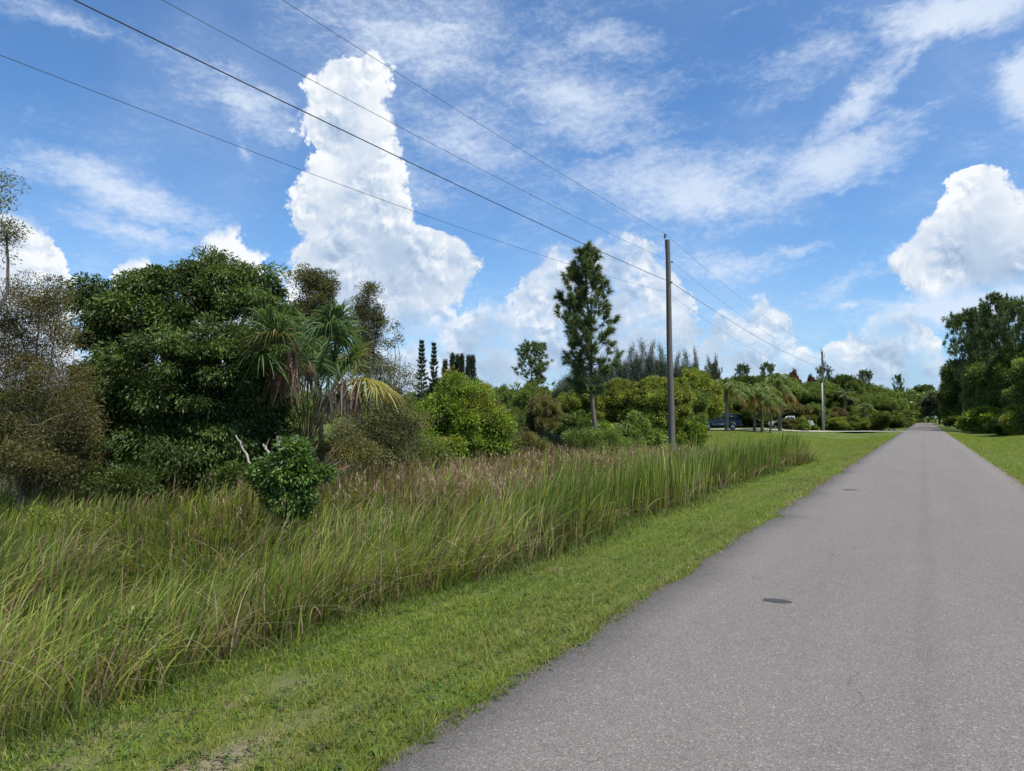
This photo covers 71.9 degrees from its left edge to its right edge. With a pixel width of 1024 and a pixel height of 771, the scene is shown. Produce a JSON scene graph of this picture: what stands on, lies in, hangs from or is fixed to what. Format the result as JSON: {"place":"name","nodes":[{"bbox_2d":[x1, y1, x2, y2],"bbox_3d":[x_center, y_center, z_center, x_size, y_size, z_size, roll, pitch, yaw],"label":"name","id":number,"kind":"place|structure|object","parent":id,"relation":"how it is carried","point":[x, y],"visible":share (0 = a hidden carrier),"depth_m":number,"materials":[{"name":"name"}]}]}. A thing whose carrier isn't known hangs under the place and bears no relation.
{"place":"outdoors","nodes":[
{"label":"outdoors","id":0,"kind":"place"},
{"bbox_2d":[175,442,740,574],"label":"grass seed heads","id":1,"kind":"object","parent":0,"point":[464,479],"depth_m":16.81,"materials":[{"name":"brown plant"}]},
{"bbox_2d":[0,418,1023,770],"bbox_3d":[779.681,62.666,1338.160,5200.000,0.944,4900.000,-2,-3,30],"label":"ground","id":2,"kind":"structure","parent":0,"point":[282,678],"depth_m":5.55,"materials":[{"name":"green plant"}]},
{"bbox_2d":[0,168,34,339],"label":"sparse tree","id":3,"kind":"object","parent":2,"relation":"on","point":[9,235],"visible":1,"depth_m":15.22,"materials":[{"name":"green plant"}]},
{"bbox_2d":[13,505,62,539],"bbox_3d":[-7.927,2.386,11.918,0.753,0.780,0.640,-1,-3,18],"label":"leafy weed","id":4,"kind":"object","parent":2,"relation":"on","point":[35,511],"visible":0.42,"depth_m":11.89,"materials":[{"name":"green plant"}]},
{"bbox_2d":[0,436,81,519],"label":"brush","id":5,"kind":"object","parent":2,"relation":"on","point":[28,458],"visible":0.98,"depth_m":14.46,"materials":[{"name":"green plant"}]},
{"bbox_2d":[0,269,116,507],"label":"sparse tree","id":6,"kind":"object","parent":2,"relation":"on","point":[72,427],"visible":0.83,"depth_m":15.71,"materials":[{"name":"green plant"}]},
{"bbox_2d":[61,504,109,548],"bbox_3d":[-6.888,2.330,11.387,0.777,0.845,0.550,0,-3,-1],"label":"leafy weed","id":7,"kind":"object","parent":2,"relation":"on","point":[81,523],"visible":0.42,"depth_m":11.39,"materials":[{"name":"green plant"}]},
{"bbox_2d":[80,507,126,540],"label":"leafy weed","id":8,"kind":"object","parent":2,"relation":"on","point":[109,518],"visible":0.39,"depth_m":11.88,"materials":[{"name":"green plant"}]},
{"bbox_2d":[69,459,163,513],"bbox_3d":[-8.820,2.298,15.757,1.886,1.337,1.446,-2,-3,30],"label":"brush","id":9,"kind":"object","parent":2,"relation":"on","point":[133,478],"visible":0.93,"depth_m":15.63,"materials":[{"name":"green plant"}]},
{"bbox_2d":[94,605,176,675],"bbox_3d":[-2.914,2.083,5.513,0.569,0.730,0.500,-2,-3,30],"label":"leafy weed","id":10,"kind":"object","parent":2,"relation":"on","point":[144,616],"visible":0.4,"depth_m":5.49,"materials":[{"name":"green plant"}]},
{"bbox_2d":[41,244,306,503],"bbox_3d":[-8.577,-0.410,17.714,6.675,6.980,4.181,0,-3,-11],"label":"broadleaf tree","id":11,"kind":"object","parent":2,"relation":"on","point":[187,407],"visible":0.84,"depth_m":17.24,"materials":[{"name":"green plant"}]},
{"bbox_2d":[202,457,259,501],"bbox_3d":[-6.285,2.323,16.377,1.831,1.338,1.051,-1,-3,12],"label":"brush","id":12,"kind":"object","parent":2,"relation":"on","point":[236,464],"visible":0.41,"depth_m":16.30,"materials":[{"name":"green plant"}]},
{"bbox_2d":[243,432,342,545],"bbox_3d":[-3.726,1.788,11.920,1.496,2.018,1.045,-2,-3,30],"label":"round shrub","id":13,"kind":"object","parent":2,"relation":"on","point":[298,477],"visible":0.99,"depth_m":11.81,"materials":[{"name":"green plant"}]},
{"bbox_2d":[282,261,341,460],"bbox_3d":[-7.334,-0.559,26.032,2.023,8.025,2.067,-2,-3,30],"label":"airy tree","id":14,"kind":"object","parent":2,"relation":"on","point":[313,283],"visible":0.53,"depth_m":25.89,"materials":[{"name":"green plant"}]},
{"bbox_2d":[227,297,409,471],"bbox_3d":[-5.153,0.416,17.783,4.036,5.269,4.578,2,-3,-32],"label":"fan palm","id":15,"kind":"object","parent":2,"relation":"on","point":[321,361],"visible":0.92,"depth_m":16.88,"materials":[{"name":"green plant"}]},
{"bbox_2d":[299,426,384,484],"bbox_3d":[-4.835,2.110,19.403,2.632,2.030,1.579,1,-3,-13],"label":"brush","id":16,"kind":"object","parent":2,"relation":"on","point":[344,450],"visible":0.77,"depth_m":19.29,"materials":[{"name":"green plant"}]},
{"bbox_2d":[323,413,393,472],"bbox_3d":[-4.803,2.038,22.463,2.632,2.426,1.358,0,-3,-4],"label":"brush","id":17,"kind":"object","parent":2,"relation":"on","point":[361,429],"visible":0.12,"depth_m":22.35,"materials":[{"name":"green plant"}]},
{"bbox_2d":[346,280,389,472],"bbox_3d":[-5.196,-0.187,25.122,1.729,7.145,1.734,0,-3,-8],"label":"airy tree","id":18,"kind":"object","parent":2,"relation":"on","point":[370,315],"visible":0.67,"depth_m":24.98,"materials":[{"name":"green plant"}]},
{"bbox_2d":[319,354,448,484],"bbox_3d":[-4.028,1.104,21.444,3.443,4.205,2.862,2,-3,-38],"label":"scrub bush","id":19,"kind":"object","parent":2,"relation":"on","point":[399,418],"visible":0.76,"depth_m":21.33,"materials":[{"name":"green plant"}]},
{"bbox_2d":[374,317,404,469],"bbox_3d":[-3.972,0.510,23.021,0.966,5.498,0.930,1,-3,-21],"label":"airy tree","id":20,"kind":"object","parent":2,"relation":"on","point":[392,340],"visible":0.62,"depth_m":23.05,"materials":[{"name":"green plant"}]},
{"bbox_2d":[0,426,828,769],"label":"tall grass","id":21,"kind":"structure","parent":2,"relation":"on","point":[284,600],"depth_m":8.89,"materials":[{"name":"green plant"}]},
{"bbox_2d":[380,433,459,467],"bbox_3d":[-3.329,2.470,23.990,3.119,1.705,1.817,0,-3,5],"label":"brush","id":22,"kind":"object","parent":2,"relation":"on","point":[438,449],"visible":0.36,"depth_m":23.80,"materials":[{"name":"green plant"}]},
{"bbox_2d":[412,339,430,400],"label":"tiered conifer","id":23,"kind":"object","parent":2,"relation":"on","point":[421,360],"visible":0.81,"depth_m":90.05,"materials":[{"name":"green plant"}]},
{"bbox_2d":[425,341,440,399],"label":"tiered conifer","id":24,"kind":"object","parent":2,"relation":"on","point":[433,362],"visible":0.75,"depth_m":92.03,"materials":[{"name":"green plant"}]},
{"bbox_2d":[392,365,526,466],"bbox_3d":[-2.128,1.310,26.047,4.747,4.229,3.651,1,-3,-22],"label":"bright bush","id":25,"kind":"object","parent":2,"relation":"on","point":[475,421],"visible":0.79,"depth_m":25.41,"materials":[{"name":"green plant"}]},
{"bbox_2d":[0,381,942,424],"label":"distant woodland","id":26,"kind":"object","parent":2,"relation":"on","point":[919,419],"visible":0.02,"depth_m":149.97,"materials":[{"name":"green plant"}]},
{"bbox_2d":[495,384,515,404],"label":"broadleaf tree","id":27,"kind":"object","parent":2,"relation":"on","point":[505,393],"visible":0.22,"depth_m":62.68,"materials":[{"name":"green plant"}]},
{"bbox_2d":[502,402,525,438],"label":"broadleaf tree","id":28,"kind":"object","parent":2,"relation":"on","point":[518,411],"visible":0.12,"depth_m":41.68,"materials":[{"name":"green plant"}]},
{"bbox_2d":[494,423,559,462],"bbox_3d":[0.423,2.625,30.978,3.362,2.044,1.851,0,-3,-1],"label":"brush","id":29,"kind":"object","parent":2,"relation":"on","point":[530,438],"visible":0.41,"depth_m":30.69,"materials":[{"name":"green plant"}]},
{"bbox_2d":[511,379,551,414],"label":"broadleaf tree","id":30,"kind":"object","parent":2,"relation":"on","point":[524,395],"visible":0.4,"depth_m":49.26,"materials":[{"name":"green plant"}]},
{"bbox_2d":[511,339,553,386],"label":"broadleaf tree","id":31,"kind":"object","parent":2,"relation":"on","point":[538,370],"visible":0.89,"depth_m":79.42,"materials":[{"name":"green plant"}]},
{"bbox_2d":[522,391,564,437],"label":"scrub tree","id":32,"kind":"object","parent":2,"relation":"on","point":[543,410],"visible":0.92,"depth_m":44.17,"materials":[{"name":"green plant"}]},
{"bbox_2d":[532,426,592,451],"bbox_3d":[2.480,2.850,33.959,3.280,1.912,1.927,0,-3,-4],"label":"brush","id":33,"kind":"object","parent":2,"relation":"on","point":[554,437],"visible":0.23,"depth_m":33.74,"materials":[{"name":"green plant"}]},
{"bbox_2d":[549,409,602,442],"bbox_3d":[3.946,2.764,41.722,3.829,2.816,3.210,0,-3,-2],"label":"dark bush","id":34,"kind":"object","parent":2,"relation":"on","point":[580,420],"visible":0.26,"depth_m":40.97,"materials":[{"name":"green plant"}]},
{"bbox_2d":[553,388,609,422],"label":"yellow green tree","id":35,"kind":"object","parent":2,"relation":"on","point":[570,401],"visible":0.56,"depth_m":52.78,"materials":[{"name":"green plant"}]},
{"bbox_2d":[559,425,611,455],"bbox_3d":[3.278,2.698,31.363,2.432,1.946,1.581,-1,-3,15],"label":"brush","id":36,"kind":"object","parent":2,"relation":"on","point":[575,440],"visible":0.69,"depth_m":31.29,"materials":[{"name":"green plant"}]},
{"bbox_2d":[552,240,623,444],"bbox_3d":[3.463,-1.583,33.039,3.607,10.616,3.961,-1,-3,15],"label":"pine tree","id":37,"kind":"object","parent":2,"relation":"on","point":[587,257],"visible":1,"depth_m":32.65,"materials":[{"name":"green plant"}]},
{"bbox_2d":[587,424,635,455],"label":"brush","id":38,"kind":"object","parent":2,"relation":"on","point":[613,434],"visible":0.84,"depth_m":30.82,"materials":[{"name":"green plant"}]},
{"bbox_2d":[609,346,622,380],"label":"casuarina tree","id":39,"kind":"object","parent":2,"relation":"on","point":[618,372],"visible":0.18,"depth_m":105.88,"materials":[{"name":"green plant"}]},
{"bbox_2d":[599,377,633,422],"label":"yellow green tree","id":40,"kind":"object","parent":2,"relation":"on","point":[616,395],"visible":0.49,"depth_m":53.69,"materials":[{"name":"green plant"}]},
{"bbox_2d":[621,342,641,382],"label":"casuarina tree","id":41,"kind":"object","parent":2,"relation":"on","point":[628,372],"visible":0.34,"depth_m":103.91,"materials":[{"name":"green plant"}]},
{"bbox_2d":[631,336,653,381],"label":"casuarina tree","id":42,"kind":"object","parent":2,"relation":"on","point":[642,364],"visible":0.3,"depth_m":103.77,"materials":[{"name":"green plant"}]},
{"bbox_2d":[619,409,667,451],"bbox_3d":[7.603,2.851,43.282,3.764,2.892,2.841,2,-3,-41],"label":"bush","id":43,"kind":"object","parent":2,"relation":"on","point":[639,421],"visible":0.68,"depth_m":42.70,"materials":[{"name":"green plant"}]},
{"bbox_2d":[643,339,660,375],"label":"casuarina tree","id":44,"kind":"object","parent":2,"relation":"on","point":[651,365],"visible":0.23,"depth_m":103.51,"materials":[{"name":"green plant"}]},
{"bbox_2d":[622,374,696,432],"bbox_3d":[10.712,1.695,51.954,5.603,5.172,5.506,3,-4,-44],"label":"yellow green tree","id":45,"kind":"object","parent":2,"relation":"on","point":[648,396],"visible":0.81,"depth_m":50.55,"materials":[{"name":"green plant"}]},
{"bbox_2d":[652,343,666,378],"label":"casuarina tree","id":46,"kind":"object","parent":2,"relation":"on","point":[663,368],"visible":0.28,"depth_m":103.72,"materials":[{"name":"green plant"}]},
{"bbox_2d":[664,234,674,451],"bbox_3d":[8.302,-1.964,37.182,0.498,12.169,0.370,-2,-3,30],"label":"utility pole","id":47,"kind":"object","parent":2,"relation":"on","point":[671,411],"visible":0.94,"depth_m":37.04,"materials":[{"name":"grey wood"}]},
{"bbox_2d":[0,55,827,377],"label":"power line","id":48,"kind":"object","parent":47,"relation":"attached to","point":[294,167],"visible":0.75,"depth_m":14.66,"materials":[{"name":"grey metal"}]},
{"bbox_2d":[74,0,844,381],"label":"power line","id":49,"kind":"object","parent":47,"relation":"attached to","point":[356,136],"visible":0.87,"depth_m":15.51,"materials":[{"name":"grey metal"}]},
{"bbox_2d":[162,0,845,377],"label":"power line","id":50,"kind":"object","parent":47,"relation":"attached to","point":[414,134],"visible":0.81,"depth_m":17.46,"materials":[{"name":"grey metal"}]},
{"bbox_2d":[283,0,830,358],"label":"power line","id":51,"kind":"object","parent":47,"relation":"attached to","point":[496,134],"visible":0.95,"depth_m":21.54,"materials":[{"name":"grey metal"}]},
{"bbox_2d":[675,416,709,449],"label":"bright bush","id":52,"kind":"object","parent":2,"relation":"on","point":[694,427],"visible":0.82,"depth_m":42.60,"materials":[{"name":"green plant"}]},
{"bbox_2d":[686,383,709,427],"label":"broadleaf tree","id":53,"kind":"object","parent":2,"relation":"on","point":[700,404],"visible":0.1,"depth_m":57.05,"materials":[{"name":"green plant"}]},
{"bbox_2d":[673,366,725,421],"bbox_3d":[15.989,1.452,61.972,5.727,6.261,5.627,0,-3,3],"label":"yellow green tree","id":54,"kind":"object","parent":2,"relation":"on","point":[697,378],"visible":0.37,"depth_m":60.51,"materials":[{"name":"green plant"}]},
{"bbox_2d":[715,378,755,430],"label":"feather palm","id":55,"kind":"object","parent":2,"relation":"on","point":[729,386],"visible":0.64,"depth_m":75.62,"materials":[{"name":"green plant"}]},
{"bbox_2d":[724,374,758,397],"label":"dark tree","id":56,"kind":"object","parent":2,"relation":"on","point":[748,380],"visible":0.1,"depth_m":116.07,"materials":[{"name":"green plant"}]},
{"bbox_2d":[729,397,766,427],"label":"broadleaf tree","id":57,"kind":"object","parent":2,"relation":"on","point":[743,414],"visible":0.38,"depth_m":97.81,"materials":[{"name":"green plant"}]},
{"bbox_2d":[733,384,773,431],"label":"feather palm","id":58,"kind":"object","parent":2,"relation":"on","point":[757,389],"visible":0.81,"depth_m":76.54,"materials":[{"name":"green plant"}]},
{"bbox_2d":[744,382,784,431],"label":"feather palm","id":59,"kind":"object","parent":2,"relation":"on","point":[765,385],"visible":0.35,"depth_m":77.71,"materials":[{"name":"green plant"}]},
{"bbox_2d":[759,361,775,375],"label":"pine tree","id":60,"kind":"object","parent":2,"relation":"on","point":[769,367],"visible":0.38,"depth_m":126.15,"materials":[{"name":"green plant"}]},
{"bbox_2d":[751,393,784,432],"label":"feather palm","id":61,"kind":"object","parent":2,"relation":"on","point":[775,399],"visible":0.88,"depth_m":75.74,"materials":[{"name":"green plant"}]},
{"bbox_2d":[758,373,812,430],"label":"feather palm","id":62,"kind":"object","parent":2,"relation":"on","point":[779,381],"visible":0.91,"depth_m":83.44,"materials":[{"name":"green plant"}]},
{"bbox_2d":[775,403,812,420],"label":"scrub tree","id":63,"kind":"object","parent":2,"relation":"on","point":[797,410],"visible":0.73,"depth_m":98.65,"materials":[{"name":"green plant"}]},
{"bbox_2d":[784,417,810,430],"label":"bush","id":64,"kind":"object","parent":2,"relation":"on","point":[802,424],"visible":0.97,"depth_m":90.08,"materials":[{"name":"green plant"}]},
{"bbox_2d":[781,381,829,407],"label":"broadleaf tree","id":65,"kind":"object","parent":2,"relation":"on","point":[814,391],"visible":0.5,"depth_m":109.68,"materials":[{"name":"green plant"}]},
{"bbox_2d":[806,402,830,423],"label":"broadleaf tree","id":66,"kind":"object","parent":2,"relation":"on","point":[816,414],"visible":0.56,"depth_m":99.77,"materials":[{"name":"green plant"}]},
{"bbox_2d":[820,349,826,430],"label":"utility pole","id":67,"kind":"object","parent":2,"relation":"on","point":[824,365],"visible":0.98,"depth_m":95.75,"materials":[{"name":"grey wood"}]},
{"bbox_2d":[808,377,842,390],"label":"broadleaf tree","id":68,"kind":"object","parent":2,"relation":"on","point":[828,385],"visible":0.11,"depth_m":120.48,"materials":[{"name":"green plant"}]},
{"bbox_2d":[825,416,849,430],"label":"yellow bush","id":69,"kind":"object","parent":2,"relation":"on","point":[841,423],"visible":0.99,"depth_m":98.14,"materials":[{"name":"green plant"}]},
{"bbox_2d":[828,407,849,418],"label":"bush","id":70,"kind":"object","parent":2,"relation":"on","point":[838,411],"visible":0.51,"depth_m":103.11,"materials":[{"name":"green plant"}]},
{"bbox_2d":[830,374,852,390],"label":"dark tree","id":71,"kind":"object","parent":2,"relation":"on","point":[839,379],"visible":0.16,"depth_m":126.60,"materials":[{"name":"green plant"}]},
{"bbox_2d":[824,389,862,416],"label":"dark tree","id":72,"kind":"object","parent":2,"relation":"on","point":[835,402],"visible":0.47,"depth_m":109.64,"materials":[{"name":"green plant"}]},
{"bbox_2d":[828,389,859,410],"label":"fan palm","id":73,"kind":"object","parent":2,"relation":"on","point":[843,393],"visible":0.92,"depth_m":107.75,"materials":[{"name":"green plant"}]},
{"bbox_2d":[845,415,868,430],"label":"bush","id":74,"kind":"object","parent":2,"relation":"on","point":[854,420],"visible":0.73,"depth_m":97.97,"materials":[{"name":"green plant"}]},
{"bbox_2d":[844,375,872,394],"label":"broadleaf tree","id":75,"kind":"object","parent":2,"relation":"on","point":[858,385],"visible":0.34,"depth_m":124.80,"materials":[{"name":"green plant"}]},
{"bbox_2d":[856,368,873,391],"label":"pine tree","id":76,"kind":"object","parent":2,"relation":"on","point":[862,374],"visible":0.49,"depth_m":125.94,"materials":[{"name":"green plant"}]},
{"bbox_2d":[854,417,879,430],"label":"yellow bush","id":77,"kind":"object","parent":2,"relation":"on","point":[864,423],"visible":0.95,"depth_m":96.75,"materials":[{"name":"green plant"}]},
{"bbox_2d":[852,392,902,417],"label":"broadleaf tree","id":78,"kind":"object","parent":2,"relation":"on","point":[884,404],"visible":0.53,"depth_m":119.11,"materials":[{"name":"green plant"}]},
{"bbox_2d":[869,383,895,397],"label":"broadleaf tree","id":79,"kind":"object","parent":2,"relation":"on","point":[876,390],"visible":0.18,"depth_m":147.51,"materials":[{"name":"green plant"}]},
{"bbox_2d":[861,410,908,430],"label":"dark bush","id":80,"kind":"object","parent":2,"relation":"on","point":[885,420],"visible":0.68,"depth_m":96.83,"materials":[{"name":"green plant"}]},
{"bbox_2d":[895,395,917,425],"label":"bush","id":81,"kind":"object","parent":2,"relation":"on","point":[908,414],"visible":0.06,"depth_m":146.34,"materials":[{"name":"green plant"}]},
{"bbox_2d":[919,390,941,423],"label":"grey tree","id":82,"kind":"object","parent":2,"relation":"on","point":[929,402],"visible":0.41,"depth_m":189.46,"materials":[{"name":"green plant"}]},
{"bbox_2d":[938,378,958,417],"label":"broadleaf tree","id":83,"kind":"object","parent":2,"relation":"on","point":[943,412],"visible":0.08,"depth_m":145.72,"materials":[{"name":"green plant"}]},
{"bbox_2d":[942,411,961,428],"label":"dark bush","id":84,"kind":"object","parent":2,"relation":"on","point":[948,421],"visible":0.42,"depth_m":117.72,"materials":[{"name":"green plant"}]},
{"bbox_2d":[938,359,966,413],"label":"dark tree","id":85,"kind":"object","parent":2,"relation":"on","point":[949,397],"visible":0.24,"depth_m":119.83,"materials":[{"name":"green plant"}]},
{"bbox_2d":[940,308,980,413],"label":"pine tree","id":86,"kind":"object","parent":2,"relation":"on","point":[955,322],"visible":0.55,"depth_m":112.30,"materials":[{"name":"green plant"}]},
{"bbox_2d":[958,351,995,410],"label":"broadleaf tree","id":87,"kind":"object","parent":2,"relation":"on","point":[971,375],"visible":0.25,"depth_m":99.86,"materials":[{"name":"green plant"}]},
{"bbox_2d":[960,306,996,364],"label":"pine tree","id":88,"kind":"object","parent":2,"relation":"on","point":[972,344],"visible":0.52,"depth_m":102.31,"materials":[{"name":"green plant"}]},
{"bbox_2d":[955,403,1001,433],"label":"bright bush","id":89,"kind":"object","parent":2,"relation":"on","point":[973,420],"visible":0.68,"depth_m":85.81,"materials":[{"name":"green plant"}]},
{"bbox_2d":[973,377,993,408],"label":"dark tree","id":90,"kind":"object","parent":2,"relation":"on","point":[982,386],"visible":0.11,"depth_m":92.33,"materials":[{"name":"green plant"}]},
{"bbox_2d":[982,421,1008,435],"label":"dark bush","id":91,"kind":"object","parent":2,"relation":"on","point":[995,428],"visible":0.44,"depth_m":71.84,"materials":[{"name":"green plant"}]},
{"bbox_2d":[973,291,1020,365],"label":"pine tree","id":92,"kind":"object","parent":2,"relation":"on","point":[994,298],"visible":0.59,"depth_m":92.58,"materials":[{"name":"green plant"}]},
{"bbox_2d":[978,343,1023,408],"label":"dark tree","id":93,"kind":"object","parent":2,"relation":"on","point":[997,370],"visible":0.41,"depth_m":85.84,"materials":[{"name":"green plant"}]},
{"bbox_2d":[999,385,1014,414],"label":"broadleaf tree","id":94,"kind":"object","parent":2,"relation":"on","point":[1003,396],"visible":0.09,"depth_m":76.71,"materials":[{"name":"green plant"}]},
{"bbox_2d":[991,294,1023,348],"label":"pine tree","id":95,"kind":"object","parent":2,"relation":"on","point":[1005,337],"visible":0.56,"depth_m":88.35,"materials":[{"name":"green plant"}]},
{"bbox_2d":[996,403,1023,435],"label":"yellow bush","id":96,"kind":"object","parent":2,"relation":"on","point":[1011,418],"visible":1,"depth_m":69.81,"materials":[{"name":"green plant"}]},
{"bbox_2d":[1005,356,1023,406],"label":"broadleaf tree","id":97,"kind":"object","parent":2,"relation":"on","point":[1016,373],"visible":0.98,"depth_m":71.32,"materials":[{"name":"green plant"}]},
{"bbox_2d":[1010,307,1023,356],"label":"pine tree","id":98,"kind":"object","parent":2,"relation":"on","point":[1020,315],"visible":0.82,"depth_m":84.96,"materials":[{"name":"green plant"}]},
{"bbox_2d":[0,0,1023,417],"label":"sky","id":99,"kind":"structure","parent":0,"point":[852,171],"materials":[{"name":"blue"}]},
{"bbox_2d":[378,422,1023,770],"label":"road","id":100,"kind":"structure","parent":0,"point":[890,637],"depth_m":5.12,"materials":[{"name":"grey asphalt"}]},
{"bbox_2d":[709,428,886,431],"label":"driveway","id":101,"kind":"structure","parent":0,"point":[811,431],"depth_m":89.15,"materials":[{"name":"concrete"}]},
{"bbox_2d":[706,413,742,429],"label":"parked car","id":102,"kind":"object","parent":101,"relation":"on","point":[734,420],"visible":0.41,"depth_m":79.07,"materials":[{"name":"blue paint"}]},
{"bbox_2d":[947,433,1023,488],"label":"verge grass","id":103,"kind":"structure","parent":0,"point":[964,437],"depth_m":43.27,"materials":[{"name":"green plant"}]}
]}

